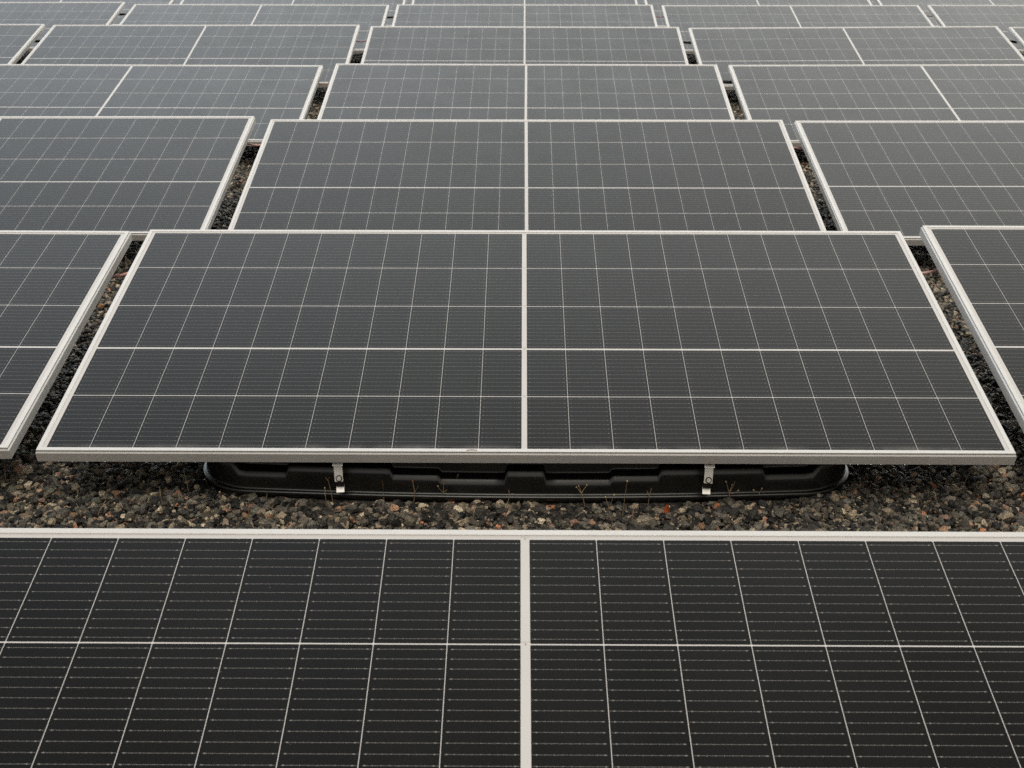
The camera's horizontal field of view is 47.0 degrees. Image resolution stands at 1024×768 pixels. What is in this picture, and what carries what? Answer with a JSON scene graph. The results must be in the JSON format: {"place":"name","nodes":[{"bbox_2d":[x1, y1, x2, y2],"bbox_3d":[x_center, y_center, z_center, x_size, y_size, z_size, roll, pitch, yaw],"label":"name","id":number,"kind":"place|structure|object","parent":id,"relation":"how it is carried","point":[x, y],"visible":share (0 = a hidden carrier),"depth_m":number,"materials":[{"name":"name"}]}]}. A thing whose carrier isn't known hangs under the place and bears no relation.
{"place":"outdoors","nodes":[
{"label":"outdoors","id":0,"kind":"place"},
{"bbox_2d":[0,51,1023,531],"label":"ground","id":1,"kind":"structure","parent":0,"point":[552,511],"depth_m":2.96,"materials":[{"name":"grey gravel"}]},
{"bbox_2d":[0,24,45,63],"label":"solar panel","id":2,"kind":"object","parent":1,"relation":"on","point":[17,41],"visible":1,"depth_m":8.97,"materials":[{"name":"black glass"}]},
{"bbox_2d":[0,2,125,50],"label":"solar panel","id":3,"kind":"object","parent":1,"relation":"on","point":[49,15],"visible":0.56,"depth_m":10.80,"materials":[{"name":"black glass"}]},
{"bbox_2d":[0,0,175,24],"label":"solar panel","id":4,"kind":"object","parent":1,"relation":"on","point":[126,9],"depth_m":12.52,"materials":[{"name":"black glass"}]},
{"bbox_2d":[0,116,255,240],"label":"solar panel","id":5,"kind":"object","parent":1,"relation":"on","point":[139,178],"visible":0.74,"depth_m":5.11,"materials":[{"name":"black glass"}]},
{"bbox_2d":[0,64,323,145],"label":"solar panel","id":6,"kind":"object","parent":1,"relation":"on","point":[263,95],"visible":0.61,"depth_m":7.07,"materials":[{"name":"black glass"}]},
{"bbox_2d":[21,25,359,86],"bbox_3d":[-2.382,-2.446,8.752,2.389,0.038,1.101,0,38,1],"label":"solar panel","id":7,"kind":"object","parent":1,"relation":"on","point":[328,47],"visible":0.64,"depth_m":8.85,"materials":[{"name":"black glass"}]},
{"bbox_2d":[119,4,388,52],"bbox_3d":[-2.347,-3.204,10.600,2.389,0.037,1.101,0,37,1],"label":"solar panel","id":8,"kind":"object","parent":1,"relation":"on","point":[365,17],"visible":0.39,"depth_m":10.80,"materials":[{"name":"black glass"}]},
{"bbox_2d":[180,0,405,25],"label":"solar panel","id":9,"kind":"object","parent":1,"relation":"on","point":[392,4],"depth_m":12.52,"materials":[{"name":"black glass"}]},
{"bbox_2d":[0,528,1023,767],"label":"solar panel","id":10,"kind":"object","parent":1,"relation":"on","point":[245,648],"visible":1,"depth_m":1.68,"materials":[{"name":"black glass"}]},
{"bbox_2d":[361,26,688,63],"bbox_3d":[0.093,-2.415,8.706,2.389,0.037,1.101,0,38,0],"label":"solar panel","id":11,"kind":"object","parent":1,"relation":"on","point":[500,45],"visible":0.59,"depth_m":8.84,"materials":[{"name":"black glass"}]},
{"bbox_2d":[392,4,657,26],"bbox_3d":[0.113,-3.200,10.588,2.389,0.036,1.101,0,37,1],"label":"solar panel","id":12,"kind":"object","parent":1,"relation":"on","point":[527,15],"visible":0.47,"depth_m":10.79,"materials":[{"name":"black glass"}]},
{"bbox_2d":[412,0,637,4],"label":"solar panel","id":13,"kind":"object","parent":1,"relation":"on","point":[552,2],"depth_m":12.49,"materials":[{"name":"black glass"}]},
{"bbox_2d":[203,462,848,502],"bbox_3d":[0.037,0.005,3.237,1.700,0.321,0.804,0,23,1],"label":"ballast tub","id":14,"kind":"object","parent":1,"relation":"on","point":[536,482],"visible":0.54,"depth_m":2.96,"materials":[{"name":"black plastic"}]},
{"bbox_2d":[35,230,1016,464],"bbox_3d":[0.035,-0.145,3.318,2.389,0.041,1.101,0,37,0],"label":"solar panel","id":15,"kind":"object","parent":14,"relation":"on","point":[604,346],"visible":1,"depth_m":3.20,"materials":[{"name":"black glass"}]},
{"bbox_2d":[111,272,127,278],"bbox_3d":[-1.233,-0.368,3.688,0.276,0.080,0.029,1,23,2],"label":"cable","id":16,"kind":"object","parent":15,"relation":"attached to","point":[119,275],"visible":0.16,"depth_m":3.69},
{"bbox_2d":[317,64,734,119],"bbox_3d":[0.082,-1.660,6.954,2.389,0.035,1.101,0,37,1],"label":"solar panel","id":17,"kind":"object","parent":1,"relation":"on","point":[540,91],"visible":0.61,"depth_m":7.03,"materials":[{"name":"black glass"}]},
{"bbox_2d":[722,80,731,83],"bbox_3d":[1.331,-1.889,7.293,0.254,0.058,0.032,1,23,3],"label":"cable","id":18,"kind":"object","parent":17,"relation":"attached to","point":[727,81],"visible":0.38,"depth_m":7.29,"materials":[{"name":"black plastic"}]},
{"bbox_2d":[228,119,825,230],"bbox_3d":[0.062,-0.883,5.072,2.389,0.036,1.101,0,38,0],"label":"solar panel","id":19,"kind":"object","parent":1,"relation":"on","point":[613,175],"visible":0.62,"depth_m":5.05,"materials":[{"name":"black glass"}]},
{"bbox_2d":[576,484,587,506],"bbox_3d":[0.172,0.278,2.935,0.029,0.061,0.014,4,23,9],"label":"dry weed","id":20,"kind":"object","parent":1,"relation":"on","point":[581,492],"visible":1,"depth_m":2.93,"materials":[{"name":"plant"}]},
{"bbox_2d":[605,494,614,517],"bbox_3d":[0.236,0.302,2.823,0.012,0.102,0.033,-16,28,-34],"label":"dry weed","id":21,"kind":"object","parent":1,"relation":"on","point":[610,505],"visible":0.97,"depth_m":2.82,"materials":[{"name":"plant"}]},
{"bbox_2d":[637,0,643,4],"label":"solar panel","id":22,"kind":"object","parent":1,"relation":"on","point":[640,2],"depth_m":13.89,"materials":[{"name":"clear glass"}]},
{"bbox_2d":[664,504,669,513],"bbox_3d":[0.380,0.308,2.881,0.018,0.030,0.007,5,-10,-26],"label":"dry leaf","id":23,"kind":"object","parent":1,"relation":"on","point":[666,509],"visible":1,"depth_m":2.88,"materials":[{"name":"orange plant"}]},
{"bbox_2d":[725,481,738,496],"bbox_3d":[0.549,0.271,2.947,0.025,0.063,0.028,-16,27,-33],"label":"dry weed","id":24,"kind":"object","parent":1,"relation":"on","point":[730,489],"visible":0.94,"depth_m":2.95,"materials":[{"name":"plant"}]},
{"bbox_2d":[644,0,871,26],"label":"solar panel","id":25,"kind":"object","parent":1,"relation":"on","point":[657,5],"depth_m":12.47,"materials":[{"name":"black glass"}]},
{"bbox_2d":[661,5,933,53],"bbox_3d":[2.583,-3.180,10.551,2.389,0.038,1.101,0,37,1],"label":"solar panel","id":26,"kind":"object","parent":1,"relation":"on","point":[684,18],"visible":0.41,"depth_m":10.75,"materials":[{"name":"black glass"}]},
{"bbox_2d":[688,26,1023,89],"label":"solar panel","id":27,"kind":"object","parent":1,"relation":"on","point":[722,49],"visible":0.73,"depth_m":8.84,"materials":[{"name":"black glass"}]},
{"bbox_2d":[728,64,1023,146],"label":"solar panel","id":28,"kind":"object","parent":1,"relation":"on","point":[788,95],"visible":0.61,"depth_m":7.00,"materials":[{"name":"black glass"}]},
{"bbox_2d":[794,121,1023,245],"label":"solar panel","id":29,"kind":"object","parent":1,"relation":"on","point":[907,179],"visible":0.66,"depth_m":5.11,"materials":[{"name":"black glass"}]},
{"bbox_2d":[875,0,1023,25],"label":"solar panel","id":30,"kind":"object","parent":1,"relation":"on","point":[923,4],"depth_m":12.46,"materials":[{"name":"black glass"}]},
{"bbox_2d":[927,5,1023,53],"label":"solar panel","id":31,"kind":"object","parent":1,"relation":"on","point":[1003,18],"visible":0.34,"depth_m":10.74,"materials":[{"name":"black glass"}]},
{"bbox_2d":[1007,471,1015,477],"bbox_3d":[1.296,0.236,3.062,0.030,0.018,0.022,-10,25,-22],"label":"stone","id":32,"kind":"object","parent":1,"relation":"on","point":[1011,474],"visible":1,"depth_m":3.06,"materials":[{"name":"grey stone"}]},
{"bbox_2d":[1008,27,1023,49],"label":"solar panel","id":33,"kind":"object","parent":1,"relation":"on","point":[1016,34],"visible":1,"depth_m":9.03,"materials":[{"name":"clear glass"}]},
{"bbox_3d":[-2.431,-0.010,3.269,1.700,0.321,0.804,0,23,1],"label":"ballast tub","id":34,"kind":"object","parent":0,"visible":0},
{"bbox_2d":[0,230,131,458],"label":"solar panel","id":35,"kind":"object","parent":34,"relation":"on","point":[53,285],"visible":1,"depth_m":3.43,"materials":[{"name":"black glass"}]},
{"bbox_3d":[2.501,0.016,3.213,1.700,0.321,0.804,0,23,1],"label":"ballast tub","id":36,"kind":"object","parent":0,"visible":0},
{"bbox_2d":[919,225,1023,432],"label":"solar panel","id":37,"kind":"object","parent":36,"relation":"on","point":[980,269],"visible":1,"depth_m":3.44,"materials":[{"name":"black glass"}]},
{"bbox_2d":[922,269,937,274],"bbox_3d":[1.301,-0.379,3.656,0.231,0.083,0.028,1,23,3],"label":"cable","id":38,"kind":"object","parent":37,"relation":"attached to","point":[929,272],"visible":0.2,"depth_m":3.65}
]}

